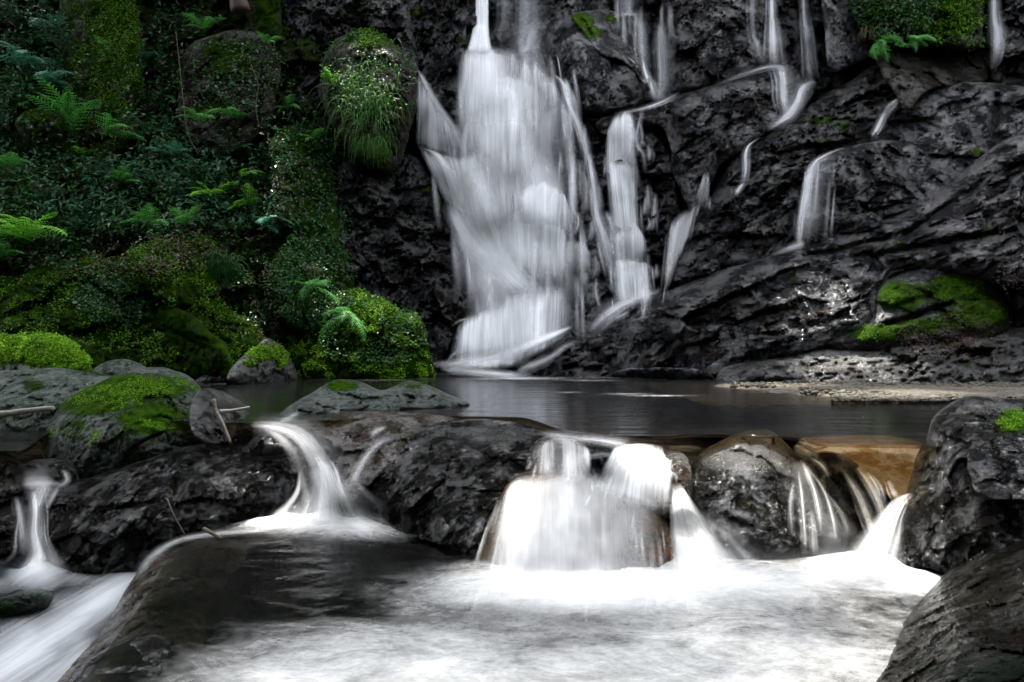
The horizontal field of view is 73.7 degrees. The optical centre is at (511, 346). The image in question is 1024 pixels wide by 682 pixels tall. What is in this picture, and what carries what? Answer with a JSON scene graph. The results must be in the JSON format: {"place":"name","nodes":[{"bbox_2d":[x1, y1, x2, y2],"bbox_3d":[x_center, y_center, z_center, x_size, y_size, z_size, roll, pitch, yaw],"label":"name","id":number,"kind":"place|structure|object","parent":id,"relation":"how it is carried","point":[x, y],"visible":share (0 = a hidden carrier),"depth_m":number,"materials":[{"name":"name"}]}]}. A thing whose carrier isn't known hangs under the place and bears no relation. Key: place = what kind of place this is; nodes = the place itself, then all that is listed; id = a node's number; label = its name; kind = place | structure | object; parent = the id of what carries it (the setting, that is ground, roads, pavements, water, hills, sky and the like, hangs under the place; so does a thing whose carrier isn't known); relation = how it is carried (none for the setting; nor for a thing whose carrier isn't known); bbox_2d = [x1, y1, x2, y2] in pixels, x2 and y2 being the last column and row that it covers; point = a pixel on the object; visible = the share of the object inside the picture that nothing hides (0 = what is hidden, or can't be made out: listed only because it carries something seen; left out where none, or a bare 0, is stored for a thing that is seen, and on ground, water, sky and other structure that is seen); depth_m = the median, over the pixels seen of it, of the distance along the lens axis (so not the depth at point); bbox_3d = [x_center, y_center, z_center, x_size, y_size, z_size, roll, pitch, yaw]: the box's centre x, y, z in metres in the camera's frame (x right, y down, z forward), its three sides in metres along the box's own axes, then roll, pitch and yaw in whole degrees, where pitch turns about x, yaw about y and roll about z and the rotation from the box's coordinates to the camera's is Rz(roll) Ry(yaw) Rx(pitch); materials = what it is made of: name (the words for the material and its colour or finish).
{"place":"outdoors","nodes":[
{"label":"outdoors","id":0,"kind":"place"},
{"bbox_2d":[0,560,136,681],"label":"stream water","id":1,"kind":"structure","parent":0,"point":[49,643],"depth_m":2.62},
{"bbox_2d":[0,453,38,565],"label":"boulder","id":2,"kind":"object","parent":1,"relation":"on","point":[19,490],"visible":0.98,"depth_m":3.32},
{"bbox_2d":[0,589,53,616],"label":"stone","id":3,"kind":"object","parent":1,"relation":"in","point":[26,601],"visible":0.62,"depth_m":2.66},
{"bbox_2d":[31,500,41,563],"bbox_3d":[-2.281,0.805,3.248,0.362,0.436,0.876,0,0,-36],"label":"water spill","id":4,"kind":"object","parent":1,"relation":"on","point":[37,554],"visible":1,"depth_m":3.16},
{"bbox_2d":[0,0,345,360],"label":"hillside","id":5,"kind":"structure","parent":0,"point":[270,243],"depth_m":11.14,"materials":[{"name":"plant"}]},
{"bbox_2d":[0,0,25,28],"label":"leafy shrub","id":6,"kind":"object","parent":5,"relation":"on","point":[10,15],"visible":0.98,"depth_m":12.07,"materials":[{"name":"green plant"}]},
{"bbox_2d":[0,212,67,240],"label":"fern","id":7,"kind":"object","parent":5,"relation":"on","point":[32,230],"visible":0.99,"depth_m":9.19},
{"bbox_2d":[0,159,68,256],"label":"mossy rock","id":8,"kind":"object","parent":5,"relation":"on","point":[4,175],"visible":0.35,"depth_m":9.94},
{"bbox_2d":[0,152,29,169],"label":"fern","id":9,"kind":"object","parent":8,"relation":"on","point":[5,162],"visible":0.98,"depth_m":9.96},
{"bbox_2d":[18,173,62,200],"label":"leafy shrub","id":10,"kind":"object","parent":8,"relation":"on","point":[38,187],"visible":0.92,"depth_m":9.79,"materials":[{"name":"green plant"}]},
{"bbox_2d":[0,41,68,79],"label":"fern","id":11,"kind":"object","parent":5,"relation":"on","point":[23,60],"visible":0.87,"depth_m":11.58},
{"bbox_2d":[15,109,63,147],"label":"mossy rock","id":12,"kind":"object","parent":5,"relation":"on","point":[49,135],"visible":0.93,"depth_m":10.57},
{"bbox_2d":[28,14,67,28],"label":"fern","id":13,"kind":"object","parent":5,"relation":"on","point":[48,23],"visible":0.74,"depth_m":12.01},
{"bbox_2d":[32,70,75,88],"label":"fern","id":14,"kind":"object","parent":5,"relation":"on","point":[49,76],"visible":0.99,"depth_m":11.37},
{"bbox_2d":[54,0,147,154],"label":"mossy rock","id":15,"kind":"object","parent":5,"relation":"on","point":[85,18],"visible":0.79,"depth_m":11.54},
{"bbox_2d":[28,9,74,49],"bbox_3d":[-7.828,-5.447,11.652,0.798,0.608,0.530,0,0,0],"label":"leafy shrub","id":16,"kind":"object","parent":15,"relation":"on","point":[50,33],"visible":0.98,"depth_m":11.65,"materials":[{"name":"green plant"}]},
{"bbox_2d":[86,149,116,175],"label":"leafy shrub","id":17,"kind":"object","parent":5,"relation":"on","point":[99,161],"visible":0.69,"depth_m":10.31,"materials":[{"name":"green plant"}]},
{"bbox_2d":[95,112,146,141],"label":"fern","id":18,"kind":"object","parent":5,"relation":"on","point":[106,130],"visible":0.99,"depth_m":10.65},
{"bbox_2d":[0,253,268,374],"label":"mossy boulder","id":19,"kind":"object","parent":5,"relation":"on","point":[24,307],"visible":0.52,"depth_m":8.63,"materials":[{"name":"plant"}]},
{"bbox_2d":[117,204,169,225],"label":"fern","id":20,"kind":"object","parent":5,"relation":"on","point":[146,216],"visible":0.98,"depth_m":9.54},
{"bbox_2d":[0,7,320,346],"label":"ground cover","id":21,"kind":"object","parent":5,"relation":"on","point":[177,255],"visible":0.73,"depth_m":9.80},
{"bbox_2d":[0,0,352,272],"bbox_3d":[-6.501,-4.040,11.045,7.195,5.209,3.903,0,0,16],"label":"ground cover","id":22,"kind":"object","parent":5,"relation":"on","point":[224,204],"visible":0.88,"depth_m":10.41,"materials":[{"name":"green plant"}]},
{"bbox_2d":[28,78,101,135],"bbox_3d":[-7.034,-3.768,10.805,1.023,0.727,0.778,0,0,-21],"label":"fern","id":23,"kind":"object","parent":22,"relation":"on","point":[70,118],"visible":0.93,"depth_m":10.83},
{"bbox_2d":[119,106,148,130],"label":"leafy shrub","id":24,"kind":"object","parent":22,"relation":"on","point":[135,121],"visible":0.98,"depth_m":10.74,"materials":[{"name":"green plant"}]},
{"bbox_2d":[152,174,191,194],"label":"leafy shrub","id":25,"kind":"object","parent":22,"relation":"on","point":[177,186],"visible":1,"depth_m":10.07,"materials":[{"name":"green plant"}]},
{"bbox_2d":[174,106,215,120],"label":"fern","id":26,"kind":"object","parent":22,"relation":"on","point":[198,117],"visible":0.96,"depth_m":10.74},
{"bbox_2d":[181,12,224,29],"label":"fern","id":27,"kind":"object","parent":22,"relation":"on","point":[200,22],"visible":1,"depth_m":11.55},
{"bbox_2d":[125,230,236,309],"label":"mossy boulder","id":28,"kind":"object","parent":5,"relation":"on","point":[186,286],"visible":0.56,"depth_m":8.85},
{"bbox_2d":[167,204,201,225],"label":"fern","id":29,"kind":"object","parent":28,"relation":"on","point":[184,219],"visible":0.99,"depth_m":9.47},
{"bbox_2d":[155,306,232,381],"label":"mossy boulder","id":30,"kind":"object","parent":5,"relation":"on","point":[203,350],"visible":0.62,"depth_m":8.15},
{"bbox_2d":[189,181,239,196],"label":"fern","id":31,"kind":"object","parent":5,"relation":"on","point":[208,191],"visible":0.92,"depth_m":10.31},
{"bbox_2d":[199,249,254,289],"bbox_3d":[-4.209,-1.000,9.423,1.390,0.714,0.250,0,0,0],"label":"grass tuft","id":32,"kind":"object","parent":5,"relation":"on","point":[216,258],"visible":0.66,"depth_m":9.41,"materials":[{"name":"green plant"}]},
{"bbox_2d":[178,29,280,156],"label":"mossy rock","id":33,"kind":"object","parent":5,"relation":"on","point":[214,51],"visible":0.88,"depth_m":11.24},
{"bbox_2d":[230,0,250,13],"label":"tree trunk","id":34,"kind":"object","parent":33,"relation":"on","point":[239,6],"visible":1,"depth_m":11.40,"materials":[{"name":"red plant"}]},
{"bbox_2d":[227,184,263,209],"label":"fern","id":35,"kind":"object","parent":5,"relation":"on","point":[243,201],"visible":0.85,"depth_m":10.40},
{"bbox_2d":[67,28,427,368],"bbox_3d":[-3.376,-2.661,10.233,4.501,5.922,4.276,0,0,0],"label":"ivy cover","id":36,"kind":"object","parent":5,"relation":"on","point":[151,300],"visible":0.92,"depth_m":9.21,"materials":[{"name":"green plant"}]},
{"bbox_2d":[246,0,282,42],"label":"mossy rock","id":37,"kind":"object","parent":5,"relation":"on","point":[264,17],"visible":0.72,"depth_m":12.06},
{"bbox_2d":[256,215,292,233],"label":"fern","id":38,"kind":"object","parent":5,"relation":"on","point":[269,217],"visible":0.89,"depth_m":9.85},
{"bbox_2d":[268,125,338,232],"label":"mossy rock","id":39,"kind":"object","parent":5,"relation":"on","point":[283,223],"visible":0.7,"depth_m":10.54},
{"bbox_2d":[266,241,354,331],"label":"mossy boulder","id":40,"kind":"object","parent":5,"relation":"on","point":[339,279],"visible":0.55,"depth_m":9.19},
{"bbox_2d":[285,278,339,307],"bbox_3d":[-2.639,-0.654,8.830,0.806,0.479,0.540,0,0,0],"label":"fern","id":41,"kind":"object","parent":40,"relation":"on","point":[312,284],"visible":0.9,"depth_m":8.84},
{"bbox_2d":[282,287,435,378],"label":"mossy boulder","id":42,"kind":"object","parent":5,"relation":"on","point":[319,363],"visible":0.64,"depth_m":8.99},
{"bbox_2d":[317,306,365,342],"bbox_3d":[-2.200,-0.266,8.731,0.599,0.508,0.500,0,0,20],"label":"fern","id":43,"kind":"object","parent":42,"relation":"on","point":[347,313],"visible":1,"depth_m":8.75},
{"bbox_2d":[10,421,813,465],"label":"stream bed","id":44,"kind":"object","parent":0,"point":[691,449],"visible":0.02,"depth_m":5.95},
{"bbox_2d":[12,458,78,568],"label":"waterfall","id":45,"kind":"object","parent":44,"relation":"on","point":[52,475],"visible":0.33,"depth_m":3.65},
{"bbox_2d":[0,329,93,371],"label":"mossy boulder","id":46,"kind":"object","parent":44,"relation":"on","point":[24,351],"visible":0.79,"depth_m":5.63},
{"bbox_2d":[57,544,181,681],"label":"rock ledge","id":47,"kind":"object","parent":44,"relation":"on","point":[135,593],"visible":0.13,"depth_m":2.57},
{"bbox_2d":[41,367,202,478],"bbox_3d":[-2.393,0.516,4.346,1.381,0.745,0.899,0,0,43],"label":"boulder","id":48,"kind":"object","parent":44,"relation":"on","point":[118,420],"visible":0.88,"depth_m":4.01,"materials":[{"name":"plant"}]},
{"bbox_2d":[0,406,54,416],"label":"branch","id":49,"kind":"object","parent":48,"relation":"on","point":[8,413],"visible":1,"depth_m":3.91,"materials":[{"name":"grey plant"}]},
{"bbox_2d":[68,634,179,681],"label":"stone","id":50,"kind":"object","parent":44,"relation":"on","point":[158,651],"visible":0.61,"depth_m":1.93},
{"bbox_2d":[39,440,297,573],"bbox_3d":[-1.879,0.851,3.598,1.563,0.637,1.032,0,0,0],"label":"boulder","id":51,"kind":"object","parent":44,"relation":"on","point":[120,519],"visible":0.87,"depth_m":3.29,"materials":[{"name":"stone"}]},
{"bbox_2d":[190,388,252,444],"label":"boulder","id":52,"kind":"object","parent":51,"relation":"on","point":[206,426],"visible":0.81,"depth_m":3.75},
{"bbox_2d":[212,399,249,443],"bbox_3d":[-1.464,0.381,3.509,0.167,0.220,0.192,0,0,0],"label":"twig","id":53,"kind":"object","parent":51,"relation":"on","point":[216,410],"visible":1,"depth_m":3.49,"materials":[{"name":"wood"}]},
{"bbox_2d":[248,434,289,456],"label":"stone","id":54,"kind":"object","parent":51,"relation":"on","point":[268,445],"visible":1,"depth_m":3.47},
{"bbox_2d":[234,426,357,517],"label":"waterfall","id":55,"kind":"object","parent":44,"relation":"on","point":[310,449],"visible":0.49,"depth_m":3.58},
{"bbox_2d":[308,411,457,503],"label":"boulder","id":56,"kind":"object","parent":44,"relation":"on","point":[369,446],"visible":0.68,"depth_m":3.66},
{"bbox_2d":[357,419,549,552],"bbox_3d":[-0.332,0.745,3.576,1.148,0.640,1.467,0,0,0],"label":"boulder","id":57,"kind":"object","parent":44,"relation":"on","point":[443,483],"visible":0.75,"depth_m":3.27,"materials":[{"name":"stone"}]},
{"bbox_2d":[487,318,626,376],"bbox_3d":[0.919,0.068,10.436,2.697,1.077,2.604,0,0,0],"label":"rock shelf","id":58,"kind":"object","parent":44,"relation":"on","point":[590,352],"visible":0.47,"depth_m":9.88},
{"bbox_2d":[532,435,692,520],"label":"boulder","id":59,"kind":"object","parent":44,"relation":"on","point":[551,452],"visible":0.53,"depth_m":3.17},
{"bbox_2d":[583,445,613,483],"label":"stone","id":60,"kind":"object","parent":59,"relation":"on","point":[599,459],"visible":0.68,"depth_m":3.00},
{"bbox_2d":[601,444,667,499],"bbox_3d":[0.674,0.598,3.132,0.305,0.313,1.164,0,0,34],"label":"water spill","id":61,"kind":"object","parent":59,"relation":"on","point":[633,461],"visible":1,"depth_m":2.94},
{"bbox_2d":[673,491,708,580],"bbox_3d":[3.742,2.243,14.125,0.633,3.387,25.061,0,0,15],"label":"water spill","id":62,"kind":"object","parent":59,"relation":"on","point":[695,563],"visible":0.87,"depth_m":2.77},
{"bbox_2d":[604,367,714,378],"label":"shore rock","id":63,"kind":"object","parent":44,"relation":"on","point":[674,373],"visible":0.46,"depth_m":8.85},
{"bbox_2d":[685,436,851,559],"bbox_3d":[1.227,0.723,3.229,0.794,0.607,1.114,0,0,22],"label":"boulder","id":64,"kind":"object","parent":44,"relation":"on","point":[762,499],"visible":0.83,"depth_m":2.90,"materials":[{"name":"stone"}]},
{"bbox_2d":[614,132,1023,376],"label":"rock ledge","id":65,"kind":"object","parent":44,"relation":"on","point":[798,299],"visible":0.88,"depth_m":9.44,"materials":[{"name":"stone"}]},
{"bbox_2d":[609,114,646,298],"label":"waterfall","id":66,"kind":"structure","parent":65,"relation":"on","point":[628,267],"depth_m":11.27,"materials":[{"name":"liquid"}]},
{"bbox_2d":[673,64,902,285],"bbox_3d":[5.274,-3.337,12.124,5.853,4.767,2.247,0,0,-14],"label":"rock ledge","id":67,"kind":"object","parent":65,"relation":"on","point":[748,212],"visible":0.8,"depth_m":11.29,"materials":[{"name":"stone"}]},
{"bbox_2d":[793,140,924,243],"bbox_3d":[5.683,-2.570,11.086,2.022,2.126,2.869,0,0,30],"label":"rock block","id":68,"kind":"object","parent":65,"relation":"on","point":[860,188],"visible":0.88,"depth_m":10.37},
{"bbox_2d":[804,451,895,551],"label":"boulder","id":69,"kind":"object","parent":44,"relation":"on","point":[865,506],"visible":0.69,"depth_m":3.00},
{"bbox_2d":[799,441,918,505],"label":"boulder","id":70,"kind":"object","parent":44,"relation":"on","point":[887,472],"visible":0.42,"depth_m":3.17,"materials":[{"name":"wet brown rock"}]},
{"bbox_2d":[716,327,1023,382],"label":"shore rock","id":71,"kind":"object","parent":44,"relation":"on","point":[1003,361],"visible":0.6,"depth_m":8.40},
{"bbox_2d":[821,267,1012,350],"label":"mossy rock","id":72,"kind":"object","parent":71,"relation":"on","point":[903,299],"visible":0.89,"depth_m":8.91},
{"bbox_2d":[896,240,1023,360],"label":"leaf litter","id":73,"kind":"object","parent":71,"relation":"on","point":[969,337],"visible":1,"depth_m":8.66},
{"bbox_2d":[982,189,1023,327],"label":"rock","id":74,"kind":"object","parent":71,"relation":"on","point":[1015,210],"visible":0.33,"depth_m":9.12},
{"bbox_2d":[876,539,1023,681],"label":"boulder","id":75,"kind":"object","parent":44,"relation":"on","point":[964,622],"visible":0.91,"depth_m":1.77,"materials":[{"name":"stone"}]},
{"bbox_2d":[882,396,1023,573],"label":"boulder","id":76,"kind":"object","parent":44,"relation":"on","point":[965,493],"visible":0.88,"depth_m":2.61,"materials":[{"name":"stone"}]},
{"bbox_2d":[0,371,1015,453],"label":"pool water","id":77,"kind":"structure","parent":0,"point":[636,408],"depth_m":4.47,"materials":[{"name":"liquid"}]},
{"bbox_2d":[0,368,110,440],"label":"boulder","id":78,"kind":"object","parent":77,"relation":"in","point":[41,387],"visible":0.45,"depth_m":4.63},
{"bbox_2d":[93,359,145,375],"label":"flat stone","id":79,"kind":"object","parent":77,"relation":"on","point":[112,367],"visible":0.37,"depth_m":6.28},
{"bbox_2d":[195,374,227,381],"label":"shore rock","id":80,"kind":"object","parent":77,"relation":"in","point":[213,378],"visible":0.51,"depth_m":7.95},
{"bbox_2d":[226,339,296,383],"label":"shore rock","id":81,"kind":"object","parent":77,"relation":"in","point":[263,361],"visible":0.95,"depth_m":7.89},
{"bbox_2d":[272,379,469,428],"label":"boulder","id":82,"kind":"object","parent":77,"relation":"in","point":[343,395],"visible":0.73,"depth_m":4.67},
{"bbox_2d":[715,381,1023,397],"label":"gravel bar","id":83,"kind":"object","parent":77,"relation":"on","point":[961,392],"visible":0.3,"depth_m":6.09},
{"bbox_2d":[729,381,1023,403],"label":"pebbles","id":84,"kind":"object","parent":83,"relation":"on","point":[855,395],"visible":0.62,"depth_m":5.92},
{"bbox_2d":[82,507,943,681],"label":"foam pool water","id":85,"kind":"structure","parent":0,"point":[284,595],"depth_m":2.18,"materials":[{"name":"liquid"}]},
{"bbox_2d":[289,462,335,518],"bbox_3d":[-1.105,0.607,3.501,0.504,0.470,1.488,0,0,-37],"label":"water chute","id":86,"kind":"object","parent":85,"relation":"on","point":[325,505],"visible":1,"depth_m":3.30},
{"bbox_2d":[481,469,678,570],"bbox_3d":[0.296,0.828,3.027,0.859,0.514,1.018,0,0,0],"label":"boulder","id":87,"kind":"object","parent":85,"relation":"in","point":[611,529],"visible":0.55,"depth_m":2.76,"materials":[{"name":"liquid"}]},
{"bbox_2d":[504,479,601,582],"bbox_3d":[0.235,0.697,2.537,0.798,0.320,0.998,0,0,0],"label":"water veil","id":88,"kind":"object","parent":87,"relation":"on","point":[521,535],"visible":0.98,"depth_m":2.65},
{"bbox_2d":[865,498,901,553],"bbox_3d":[1.381,0.711,2.587,0.285,0.274,0.593,0,0,39],"label":"water chute","id":89,"kind":"object","parent":85,"relation":"on","point":[885,520],"visible":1,"depth_m":2.78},
{"bbox_2d":[331,0,1010,371],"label":"cliff","id":90,"kind":"structure","parent":0,"point":[647,14],"depth_m":13.16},
{"bbox_2d":[281,0,417,168],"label":"rock","id":91,"kind":"object","parent":90,"relation":"attached to","point":[324,23],"visible":0.44,"depth_m":12.21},
{"bbox_2d":[335,151,484,374],"bbox_3d":[-1.839,-1.569,11.692,2.874,4.551,3.626,0,0,0],"label":"rock","id":92,"kind":"object","parent":90,"relation":"on","point":[407,244],"visible":0.68,"depth_m":11.04,"materials":[{"name":"stone"}]},
{"bbox_2d":[319,27,419,173],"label":"mossy rock","id":93,"kind":"object","parent":92,"relation":"on","point":[411,100],"visible":0.84,"depth_m":11.14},
{"bbox_2d":[348,131,395,164],"bbox_3d":[-2.209,-3.122,10.805,0.747,0.610,0.241,0,0,0],"label":"grass tuft","id":94,"kind":"object","parent":93,"relation":"hanging from","point":[370,141],"visible":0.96,"depth_m":10.80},
{"bbox_2d":[303,38,445,163],"bbox_3d":[-2.115,-3.825,10.677,2.355,2.050,0.301,0,0,0],"label":"grass tuft","id":95,"kind":"object","parent":93,"relation":"hanging from","point":[364,104],"visible":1,"depth_m":10.71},
{"bbox_2d":[409,0,477,168],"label":"rock","id":96,"kind":"object","parent":90,"relation":"attached to","point":[442,30],"visible":0.51,"depth_m":12.56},
{"bbox_2d":[414,46,623,374],"bbox_3d":[0.133,-2.806,12.291,3.452,6.535,4.571,0,0,-20],"label":"fall rock","id":97,"kind":"object","parent":90,"relation":"attached to","point":[549,148],"visible":0.66,"depth_m":11.35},
{"bbox_2d":[424,0,565,373],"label":"waterfall","id":98,"kind":"structure","parent":97,"relation":"on","point":[481,339],"depth_m":10.95,"materials":[{"name":"liquid"}]},
{"bbox_2d":[488,0,582,69],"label":"rock","id":99,"kind":"object","parent":90,"relation":"on","point":[519,25],"visible":0.46,"depth_m":12.96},
{"bbox_2d":[544,17,651,114],"bbox_3d":[1.704,-5.485,13.052,2.197,2.690,2.319,0,0,0],"label":"rock wedge","id":100,"kind":"object","parent":90,"relation":"on","point":[593,80],"visible":0.81,"depth_m":12.23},
{"bbox_2d":[572,10,650,89],"bbox_3d":[1.967,-5.851,13.478,1.520,2.560,2.782,0,0,10],"label":"rock slab","id":101,"kind":"object","parent":90,"relation":"on","point":[621,36],"visible":0.93,"depth_m":12.65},
{"bbox_2d":[575,110,683,325],"bbox_3d":[1.966,-2.589,12.298,2.446,4.646,3.002,0,0,0],"label":"stepped rock","id":102,"kind":"object","parent":90,"relation":"attached to","point":[650,210],"visible":0.57,"depth_m":11.79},
{"bbox_2d":[595,67,816,209],"bbox_3d":[3.738,-3.926,12.504,4.509,3.255,2.395,0,0,0],"label":"rock ledge","id":103,"kind":"object","parent":90,"relation":"on","point":[709,130],"visible":0.98,"depth_m":11.75,"materials":[{"name":"stone"}]},
{"bbox_2d":[661,0,775,95],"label":"rock block","id":104,"kind":"object","parent":103,"relation":"on","point":[707,43],"visible":0.96,"depth_m":12.29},
{"bbox_2d":[766,0,825,82],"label":"rock","id":105,"kind":"object","parent":103,"relation":"on","point":[790,17],"visible":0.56,"depth_m":12.93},
{"bbox_2d":[821,0,887,71],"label":"rock block","id":106,"kind":"object","parent":90,"relation":"on","point":[844,48],"visible":0.66,"depth_m":12.19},
{"bbox_2d":[849,0,987,51],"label":"mossy rock","id":107,"kind":"object","parent":90,"relation":"on","point":[956,25],"visible":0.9,"depth_m":11.90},
{"bbox_2d":[847,0,940,48],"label":"ivy cover","id":108,"kind":"object","parent":107,"relation":"on","point":[880,19],"visible":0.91,"depth_m":11.91,"materials":[{"name":"green plant"}]},
{"bbox_2d":[876,40,988,109],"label":"mossy rock","id":109,"kind":"object","parent":90,"relation":"on","point":[911,76],"visible":0.79,"depth_m":11.89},
{"bbox_2d":[868,32,907,62],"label":"fern","id":110,"kind":"object","parent":109,"relation":"on","point":[882,43],"visible":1,"depth_m":11.79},
{"bbox_2d":[906,35,936,51],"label":"fern","id":111,"kind":"object","parent":109,"relation":"on","point":[919,38],"visible":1,"depth_m":11.70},
{"bbox_2d":[865,81,1023,215],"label":"rock slab","id":112,"kind":"object","parent":90,"relation":"on","point":[943,136],"visible":0.48,"depth_m":11.21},
{"bbox_2d":[988,0,1023,85],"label":"rock","id":113,"kind":"object","parent":90,"relation":"on","point":[1006,59],"visible":0.73,"depth_m":12.17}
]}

